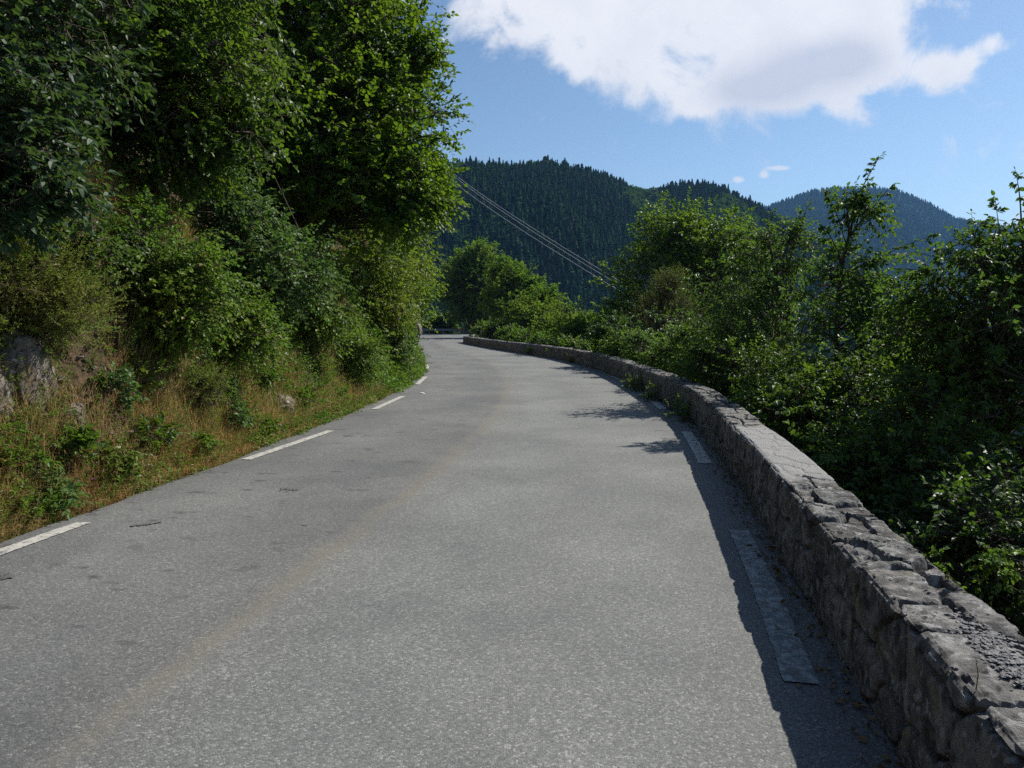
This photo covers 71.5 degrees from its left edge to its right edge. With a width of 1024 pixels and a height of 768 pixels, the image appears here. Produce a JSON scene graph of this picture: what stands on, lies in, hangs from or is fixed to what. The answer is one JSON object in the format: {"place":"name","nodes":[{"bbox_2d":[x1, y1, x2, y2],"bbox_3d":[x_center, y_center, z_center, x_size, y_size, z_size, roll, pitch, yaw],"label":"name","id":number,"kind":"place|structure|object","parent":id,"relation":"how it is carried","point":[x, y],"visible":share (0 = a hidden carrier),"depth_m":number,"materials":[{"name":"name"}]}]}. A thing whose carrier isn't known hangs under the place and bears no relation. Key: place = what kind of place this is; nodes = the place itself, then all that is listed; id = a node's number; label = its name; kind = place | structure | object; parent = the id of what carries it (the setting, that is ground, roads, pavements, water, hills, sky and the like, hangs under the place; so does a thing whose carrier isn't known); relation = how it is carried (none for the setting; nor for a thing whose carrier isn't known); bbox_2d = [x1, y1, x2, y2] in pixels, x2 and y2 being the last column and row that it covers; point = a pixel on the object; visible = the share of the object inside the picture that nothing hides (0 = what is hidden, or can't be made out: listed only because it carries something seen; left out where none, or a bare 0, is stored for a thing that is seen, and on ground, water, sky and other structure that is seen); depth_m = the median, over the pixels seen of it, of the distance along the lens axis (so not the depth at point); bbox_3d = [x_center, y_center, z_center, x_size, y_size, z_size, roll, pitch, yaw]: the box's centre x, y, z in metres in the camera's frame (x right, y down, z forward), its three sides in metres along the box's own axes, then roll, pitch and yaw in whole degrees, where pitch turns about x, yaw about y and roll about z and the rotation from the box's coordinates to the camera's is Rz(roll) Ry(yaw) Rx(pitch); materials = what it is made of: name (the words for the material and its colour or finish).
{"place":"outdoors","nodes":[
{"label":"outdoors","id":0,"kind":"place"},
{"bbox_2d":[0,334,903,767],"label":"road","id":1,"kind":"structure","parent":0,"point":[474,556],"depth_m":4.23,"materials":[{"name":"grey asphalt"}]},
{"bbox_2d":[620,373,643,391],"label":"weed","id":2,"kind":"object","parent":1,"relation":"on","point":[635,384],"visible":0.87,"depth_m":17.69,"materials":[{"name":"green plant"}]},
{"bbox_2d":[662,407,903,767],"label":"leaf litter","id":3,"kind":"object","parent":1,"relation":"on","point":[859,705],"visible":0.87,"depth_m":4.01,"materials":[{"name":"brown plant"}]},
{"bbox_2d":[0,111,1023,618],"bbox_3d":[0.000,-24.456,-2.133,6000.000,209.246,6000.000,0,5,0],"label":"ground","id":4,"kind":"structure","parent":0,"point":[78,363],"depth_m":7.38,"materials":[{"name":"brown plant"}]},
{"bbox_2d":[0,369,15,416],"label":"rock","id":5,"kind":"object","parent":4,"relation":"on","point":[3,382],"visible":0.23,"depth_m":6.17,"materials":[{"name":"grey stone"}]},
{"bbox_2d":[0,330,58,412],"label":"rock","id":6,"kind":"object","parent":4,"relation":"on","point":[30,351],"visible":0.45,"depth_m":6.41,"materials":[{"name":"grey stone"}]},
{"bbox_2d":[0,420,64,492],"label":"weed","id":7,"kind":"object","parent":4,"relation":"on","point":[48,461],"visible":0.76,"depth_m":6.18,"materials":[{"name":"green plant"}]},
{"bbox_2d":[0,479,72,520],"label":"weed","id":8,"kind":"object","parent":4,"relation":"on","point":[34,508],"visible":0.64,"depth_m":5.96,"materials":[{"name":"green plant"}]},
{"bbox_2d":[0,216,133,368],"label":"shrub","id":9,"kind":"object","parent":4,"relation":"on","point":[58,311],"visible":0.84,"depth_m":6.58,"materials":[{"name":"green plant"}]},
{"bbox_2d":[32,467,104,518],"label":"weed","id":10,"kind":"object","parent":4,"relation":"on","point":[71,489],"visible":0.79,"depth_m":6.21,"materials":[{"name":"green plant"}]},
{"bbox_2d":[66,402,85,426],"bbox_3d":[-4.320,0.329,6.956,0.270,0.308,0.292,-3,6,-30],"label":"rock","id":11,"kind":"object","parent":4,"relation":"on","point":[78,406],"visible":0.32,"depth_m":6.89,"materials":[{"name":"grey stone"}]},
{"bbox_2d":[45,422,108,468],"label":"weed","id":12,"kind":"object","parent":4,"relation":"on","point":[79,437],"visible":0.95,"depth_m":6.63,"materials":[{"name":"green plant"}]},
{"bbox_2d":[0,0,175,261],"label":"oak tree","id":13,"kind":"object","parent":4,"relation":"on","point":[41,118],"visible":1,"depth_m":6.04,"materials":[{"name":"green plant"}]},
{"bbox_2d":[33,202,154,300],"bbox_3d":[-4.384,-1.387,7.258,1.254,1.109,1.063,0,5,0],"label":"shrub","id":14,"kind":"object","parent":4,"relation":"on","point":[111,250],"visible":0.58,"depth_m":7.26,"materials":[{"name":"green plant"}]},
{"bbox_2d":[6,256,197,489],"bbox_3d":[-4.496,-0.160,5.844,0.870,2.578,6.008,1,5,8],"label":"rubble","id":15,"kind":"object","parent":4,"relation":"on","point":[80,356],"visible":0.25,"depth_m":7.20,"materials":[{"name":"grey stone"}]},
{"bbox_2d":[84,357,149,414],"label":"weed","id":16,"kind":"object","parent":4,"relation":"on","point":[121,377],"visible":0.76,"depth_m":7.38,"materials":[{"name":"green plant"}]},
{"bbox_2d":[86,431,153,493],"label":"weed","id":17,"kind":"object","parent":4,"relation":"on","point":[119,459],"visible":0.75,"depth_m":7.02,"materials":[{"name":"green plant"}]},
{"bbox_2d":[20,11,261,239],"bbox_3d":[-9.110,-6.932,14.796,8.797,10.525,9.146,0,5,0],"label":"tree","id":18,"kind":"object","parent":4,"relation":"on","point":[140,154],"depth_m":15.19,"materials":[{"name":"green plant"}]},
{"bbox_2d":[108,347,176,398],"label":"weed","id":19,"kind":"object","parent":4,"relation":"on","point":[134,358],"visible":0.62,"depth_m":7.88,"materials":[{"name":"green plant"}]},
{"bbox_2d":[128,411,187,458],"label":"weed","id":20,"kind":"object","parent":4,"relation":"on","point":[147,428],"visible":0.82,"depth_m":7.72,"materials":[{"name":"green plant"}]},
{"bbox_2d":[18,0,321,223],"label":"tree","id":21,"kind":"object","parent":4,"relation":"on","point":[178,124],"visible":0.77,"depth_m":9.19,"materials":[{"name":"green plant"}]},
{"bbox_2d":[97,177,269,382],"bbox_3d":[-4.098,-1.222,8.465,2.220,2.460,2.062,0,5,0],"label":"shrub","id":22,"kind":"object","parent":4,"relation":"on","point":[181,309],"visible":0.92,"depth_m":8.26,"materials":[{"name":"green plant"}]},
{"bbox_2d":[114,206,164,299],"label":"dead branch","id":23,"kind":"object","parent":22,"relation":"attached to","point":[142,243],"visible":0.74,"depth_m":7.96,"materials":[{"name":"brown wood"}]},
{"bbox_2d":[187,428,222,455],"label":"weed","id":24,"kind":"object","parent":4,"relation":"on","point":[207,437],"visible":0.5,"depth_m":8.42,"materials":[{"name":"green plant"}]},
{"bbox_2d":[174,359,244,416],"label":"shrub","id":25,"kind":"object","parent":4,"relation":"on","point":[210,386],"visible":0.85,"depth_m":8.89,"materials":[{"name":"green plant"}]},
{"bbox_2d":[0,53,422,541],"bbox_3d":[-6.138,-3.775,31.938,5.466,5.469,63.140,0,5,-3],"label":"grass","id":26,"kind":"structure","parent":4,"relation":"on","point":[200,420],"depth_m":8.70,"materials":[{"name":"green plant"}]},
{"bbox_2d":[0,66,430,531],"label":"undergrowth","id":27,"kind":"object","parent":4,"relation":"on","point":[396,382],"visible":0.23,"depth_m":9.43,"materials":[{"name":"green plant"}]},
{"bbox_2d":[218,368,245,407],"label":"weed","id":28,"kind":"object","parent":4,"relation":"on","point":[228,380],"visible":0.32,"depth_m":9.60,"materials":[{"name":"green plant"}]},
{"bbox_2d":[222,397,255,433],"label":"weed","id":29,"kind":"object","parent":4,"relation":"on","point":[243,415],"visible":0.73,"depth_m":9.48,"materials":[{"name":"green plant"}]},
{"bbox_2d":[196,268,297,387],"bbox_3d":[-3.977,-0.791,10.073,1.887,1.753,1.802,0,5,0],"label":"shrub","id":30,"kind":"object","parent":4,"relation":"on","point":[254,332],"visible":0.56,"depth_m":9.89,"materials":[{"name":"green plant"}]},
{"bbox_2d":[67,0,449,255],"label":"tree","id":31,"kind":"object","parent":4,"relation":"on","point":[409,129],"depth_m":24.55,"materials":[{"name":"green plant"}]},
{"bbox_2d":[170,154,358,342],"bbox_3d":[-4.102,-2.201,11.414,3.200,3.299,2.336,0,5,0],"label":"shrub","id":32,"kind":"object","parent":4,"relation":"on","point":[260,258],"visible":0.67,"depth_m":11.25,"materials":[{"name":"green plant"}]},
{"bbox_2d":[262,151,299,231],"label":"dead branch","id":33,"kind":"object","parent":32,"relation":"attached to","point":[284,198],"visible":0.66,"depth_m":12.10,"materials":[{"name":"brown wood"}]},
{"bbox_2d":[252,408,285,436],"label":"weed","id":34,"kind":"object","parent":4,"relation":"on","point":[274,426],"visible":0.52,"depth_m":10.24,"materials":[{"name":"green plant"}]},
{"bbox_2d":[254,363,284,392],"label":"weed","id":35,"kind":"object","parent":4,"relation":"on","point":[269,376],"visible":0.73,"depth_m":10.86,"materials":[{"name":"green plant"}]},
{"bbox_2d":[274,393,294,413],"bbox_3d":[-3.848,0.385,11.480,0.737,0.500,1.048,0,5,0],"label":"rock","id":36,"kind":"object","parent":4,"relation":"on","point":[287,401],"visible":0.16,"depth_m":11.25,"materials":[{"name":"grey stone"}]},
{"bbox_2d":[288,384,319,414],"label":"weed","id":37,"kind":"object","parent":4,"relation":"on","point":[308,394],"visible":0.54,"depth_m":11.88,"materials":[{"name":"green plant"}]},
{"bbox_2d":[164,0,476,292],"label":"tree","id":38,"kind":"object","parent":4,"relation":"on","point":[387,155],"visible":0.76,"depth_m":14.12,"materials":[{"name":"green plant"}]},
{"bbox_2d":[311,358,335,383],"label":"weed","id":39,"kind":"object","parent":4,"relation":"on","point":[319,363],"visible":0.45,"depth_m":13.40,"materials":[{"name":"green plant"}]},
{"bbox_2d":[268,226,379,363],"bbox_3d":[-4.010,-1.601,13.502,3.026,2.820,2.210,0,5,0],"label":"shrub","id":40,"kind":"object","parent":4,"relation":"on","point":[320,332],"visible":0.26,"depth_m":13.42,"materials":[{"name":"green plant"}]},
{"bbox_2d":[331,382,354,399],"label":"weed","id":41,"kind":"object","parent":4,"relation":"on","point":[343,391],"visible":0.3,"depth_m":13.84,"materials":[{"name":"green plant"}]},
{"bbox_2d":[329,311,403,388],"bbox_3d":[-3.684,-0.691,15.399,2.791,2.067,2.001,0,5,0],"label":"shrub","id":42,"kind":"object","parent":4,"relation":"on","point":[363,362],"visible":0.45,"depth_m":15.15,"materials":[{"name":"green plant"}]},
{"bbox_2d":[322,225,437,348],"bbox_3d":[-4.019,-2.389,19.249,4.054,4.511,3.553,0,5,0],"label":"shrub","id":43,"kind":"object","parent":4,"relation":"on","point":[380,277],"visible":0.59,"depth_m":18.99,"materials":[{"name":"green plant"}]},
{"bbox_2d":[367,292,428,378],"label":"shrub","id":44,"kind":"object","parent":4,"relation":"on","point":[406,347],"visible":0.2,"depth_m":19.48,"materials":[{"name":"green plant"}]},
{"bbox_2d":[413,319,421,339],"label":"rock","id":45,"kind":"object","parent":4,"relation":"on","point":[419,330],"visible":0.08,"depth_m":67.83,"materials":[{"name":"grey stone"}]},
{"bbox_2d":[390,231,447,329],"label":"tree","id":46,"kind":"object","parent":4,"relation":"on","point":[423,313],"visible":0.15,"depth_m":54.28,"materials":[{"name":"green plant"}]},
{"bbox_2d":[388,222,450,323],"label":"tree","id":47,"kind":"object","parent":4,"relation":"on","point":[422,260],"visible":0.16,"depth_m":29.60,"materials":[{"name":"green plant"}]},
{"bbox_2d":[422,311,460,333],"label":"shrub","id":48,"kind":"object","parent":4,"relation":"on","point":[438,323],"visible":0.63,"depth_m":106.07,"materials":[{"name":"green plant"}]},
{"bbox_2d":[422,329,462,333],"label":"guardrail","id":49,"kind":"object","parent":4,"relation":"on","point":[443,330],"visible":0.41,"depth_m":102.74,"materials":[{"name":"metal"}]},
{"bbox_2d":[421,235,507,333],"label":"tree","id":50,"kind":"object","parent":4,"relation":"on","point":[465,281],"visible":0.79,"depth_m":101.48,"materials":[{"name":"leaf"},{"name":"bark"}]},
{"bbox_2d":[463,330,494,333],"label":"stone wall","id":51,"kind":"structure","parent":4,"relation":"on","point":[467,332],"depth_m":101.67,"materials":[{"name":"grey stone"}]},
{"bbox_2d":[468,316,517,339],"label":"shrub","id":52,"kind":"object","parent":4,"relation":"on","point":[484,329],"visible":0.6,"depth_m":56.42,"materials":[{"name":"green plant"}]},
{"bbox_2d":[475,251,546,323],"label":"tree","id":53,"kind":"object","parent":4,"relation":"on","point":[511,273],"visible":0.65,"depth_m":75.11,"materials":[{"name":"leaf"},{"name":"bark"}]},
{"bbox_2d":[498,325,557,344],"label":"shrub","id":54,"kind":"object","parent":4,"relation":"on","point":[531,336],"visible":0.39,"depth_m":44.52,"materials":[{"name":"green plant"}]},
{"bbox_2d":[521,345,534,354],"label":"weed","id":55,"kind":"object","parent":4,"relation":"on","point":[528,348],"visible":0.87,"depth_m":37.00,"materials":[{"name":"green plant"}]},
{"bbox_2d":[488,281,571,337],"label":"tree","id":56,"kind":"object","parent":4,"relation":"on","point":[529,309],"visible":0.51,"depth_m":56.14,"materials":[{"name":"green plant"}]},
{"bbox_2d":[446,170,621,286],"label":"power line","id":57,"kind":"object","parent":4,"relation":"on","point":[531,230],"visible":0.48,"depth_m":103.55,"materials":[{"name":"metal"}]},
{"bbox_2d":[459,186,619,290],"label":"power line","id":58,"kind":"object","parent":4,"relation":"on","point":[537,240],"visible":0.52,"depth_m":93.72,"materials":[{"name":"metal"}]},
{"bbox_2d":[527,293,599,338],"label":"tree","id":59,"kind":"object","parent":4,"relation":"on","point":[549,324],"visible":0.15,"depth_m":46.20,"materials":[{"name":"green plant"}]},
{"bbox_2d":[565,354,573,362],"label":"weed","id":60,"kind":"object","parent":4,"relation":"on","point":[570,359],"visible":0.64,"depth_m":29.76,"materials":[{"name":"green plant"}]},
{"bbox_2d":[537,333,604,354],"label":"shrub","id":61,"kind":"object","parent":4,"relation":"on","point":[578,344],"visible":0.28,"depth_m":33.70,"materials":[{"name":"green plant"}]},
{"bbox_2d":[543,311,601,345],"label":"tree","id":62,"kind":"object","parent":4,"relation":"on","point":[575,329],"visible":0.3,"depth_m":39.44,"materials":[{"name":"green plant"}]},
{"bbox_2d":[596,324,680,371],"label":"bush","id":63,"kind":"object","parent":4,"relation":"on","point":[626,349],"visible":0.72,"depth_m":22.41,"materials":[{"name":"green plant"}]},
{"bbox_2d":[577,300,705,372],"bbox_3d":[4.866,-0.194,26.128,4.960,5.684,4.236,4,6,38],"label":"bush","id":64,"kind":"object","parent":4,"relation":"on","point":[599,331],"visible":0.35,"depth_m":26.13,"materials":[{"name":"green plant"}]},
{"bbox_2d":[619,262,715,367],"bbox_3d":[6.136,-1.214,27.762,4.561,7.027,4.570,0,5,0],"label":"tree","id":65,"kind":"object","parent":4,"relation":"on","point":[664,297],"visible":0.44,"depth_m":27.40,"materials":[{"name":"green plant"}]},
{"bbox_2d":[659,393,693,423],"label":"weed","id":66,"kind":"object","parent":4,"relation":"on","point":[680,408],"visible":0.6,"depth_m":12.38,"materials":[{"name":"green plant"}]},
{"bbox_2d":[588,186,802,351],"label":"tree","id":67,"kind":"object","parent":4,"relation":"on","point":[687,246],"visible":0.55,"depth_m":40.62,"materials":[{"name":"green plant"}]},
{"bbox_2d":[650,322,758,386],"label":"sapling","id":68,"kind":"object","parent":4,"relation":"on","point":[680,335],"visible":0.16,"depth_m":17.93,"materials":[{"name":"green plant"}]},
{"bbox_2d":[654,267,824,381],"bbox_3d":[5.709,0.234,18.186,3.633,6.576,4.574,0,5,0],"label":"sapling","id":69,"kind":"object","parent":4,"relation":"on","point":[695,322],"visible":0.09,"depth_m":18.52,"materials":[{"name":"green plant"}]},
{"bbox_2d":[463,335,1023,767],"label":"stone wall","id":70,"kind":"structure","parent":4,"relation":"on","point":[870,584],"depth_m":3.31,"materials":[{"name":"grey stone"}]},
{"bbox_2d":[636,381,661,401],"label":"weed","id":71,"kind":"object","parent":70,"relation":"attached to","point":[649,395],"visible":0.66,"depth_m":15.47,"materials":[{"name":"green plant"}]},
{"bbox_2d":[928,601,1023,688],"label":"gravel","id":72,"kind":"structure","parent":70,"relation":"on","point":[1008,663],"depth_m":2.49,"materials":[{"name":"stone"}]},
{"bbox_2d":[975,658,978,689],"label":"grass stem","id":73,"kind":"object","parent":70,"relation":"on","point":[977,675],"visible":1,"depth_m":2.23,"materials":[{"name":"plant"}]},
{"bbox_2d":[667,326,839,455],"bbox_3d":[4.320,0.574,12.437,2.712,3.149,4.474,0,5,0],"label":"sapling","id":74,"kind":"object","parent":4,"relation":"on","point":[745,372],"visible":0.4,"depth_m":13.14,"materials":[{"name":"green plant"}]},
{"bbox_2d":[665,198,876,399],"bbox_3d":[5.353,-0.279,14.809,4.161,7.290,4.029,-3,6,-32],"label":"tree","id":75,"kind":"object","parent":4,"relation":"on","point":[750,306],"visible":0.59,"depth_m":14.85,"materials":[{"name":"green plant"}]},
{"bbox_2d":[726,329,975,494],"bbox_3d":[4.461,0.966,9.596,3.099,3.494,2.853,0,5,0],"label":"sapling","id":76,"kind":"object","parent":4,"relation":"on","point":[815,403],"visible":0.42,"depth_m":9.61,"materials":[{"name":"green plant"}]},
{"bbox_2d":[768,151,945,399],"bbox_3d":[5.698,-0.725,11.602,3.404,6.174,2.886,0,5,0],"label":"tree","id":77,"kind":"object","parent":4,"relation":"on","point":[841,275],"visible":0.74,"depth_m":11.60,"materials":[{"name":"green plant"}]},
{"bbox_2d":[782,392,1020,609],"bbox_3d":[4.248,1.456,7.619,2.717,2.703,3.084,0,5,0],"label":"sapling","id":78,"kind":"object","parent":4,"relation":"on","point":[882,466],"visible":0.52,"depth_m":7.55,"materials":[{"name":"green plant"}]},
{"bbox_2d":[811,270,1023,497],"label":"sapling","id":79,"kind":"object","parent":4,"relation":"on","point":[896,348],"visible":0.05,"depth_m":11.03,"materials":[{"name":"green plant"}]},
{"bbox_2d":[837,166,1023,516],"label":"tree","id":80,"kind":"object","parent":4,"relation":"on","point":[989,370],"visible":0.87,"depth_m":8.28,"materials":[{"name":"green plant"}]},
{"bbox_2d":[858,426,1023,636],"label":"sapling","id":81,"kind":"object","parent":4,"relation":"on","point":[965,532],"visible":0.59,"depth_m":6.21,"materials":[{"name":"green plant"}]},
{"bbox_2d":[915,545,968,593],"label":"sapling","id":82,"kind":"object","parent":4,"relation":"on","point":[933,551],"visible":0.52,"depth_m":5.47,"materials":[{"name":"green plant"}]},
{"bbox_2d":[965,542,1023,605],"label":"sapling","id":83,"kind":"object","parent":4,"relation":"on","point":[994,561],"visible":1,"depth_m":5.37,"materials":[{"name":"green plant"}]},
{"bbox_2d":[454,174,639,292],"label":"power line","id":84,"kind":"object","parent":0,"point":[536,230],"visible":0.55,"depth_m":100.74,"materials":[{"name":"metal"}]},
{"bbox_2d":[321,0,1023,229],"label":"sky","id":85,"kind":"structure","parent":0,"point":[771,101],"materials":[{"name":"blue"}]},
{"bbox_2d":[420,176,997,455],"bbox_3d":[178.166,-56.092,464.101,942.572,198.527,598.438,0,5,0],"label":"mountain","id":86,"kind":"structure","parent":0,"point":[493,224],"depth_m":398.33,"materials":[{"name":"green plant"}]},
{"bbox_2d":[330,153,1023,541],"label":"conifer forest","id":87,"kind":"object","parent":86,"relation":"on","point":[546,183],"visible":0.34,"depth_m":420.25,"materials":[{"name":"green plant"}]},
{"bbox_2d":[419,158,1022,451],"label":"broadleaf forest","id":88,"kind":"object","parent":86,"relation":"on","point":[640,195],"visible":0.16,"depth_m":504.63,"materials":[{"name":"green plant"}]},
{"bbox_2d":[780,192,1021,331],"bbox_3d":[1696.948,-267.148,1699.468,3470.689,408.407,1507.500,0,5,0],"label":"mountain","id":89,"kind":"structure","parent":0,"point":[915,233],"depth_m":1421.44,"materials":[{"name":"green plant"}]},
{"bbox_2d":[764,186,1021,301],"bbox_3d":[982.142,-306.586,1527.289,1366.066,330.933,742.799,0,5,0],"label":"conifer forest","id":90,"kind":"object","parent":89,"relation":"on","point":[913,221],"visible":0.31,"depth_m":1521.85,"materials":[{"name":"green plant"}]}
]}

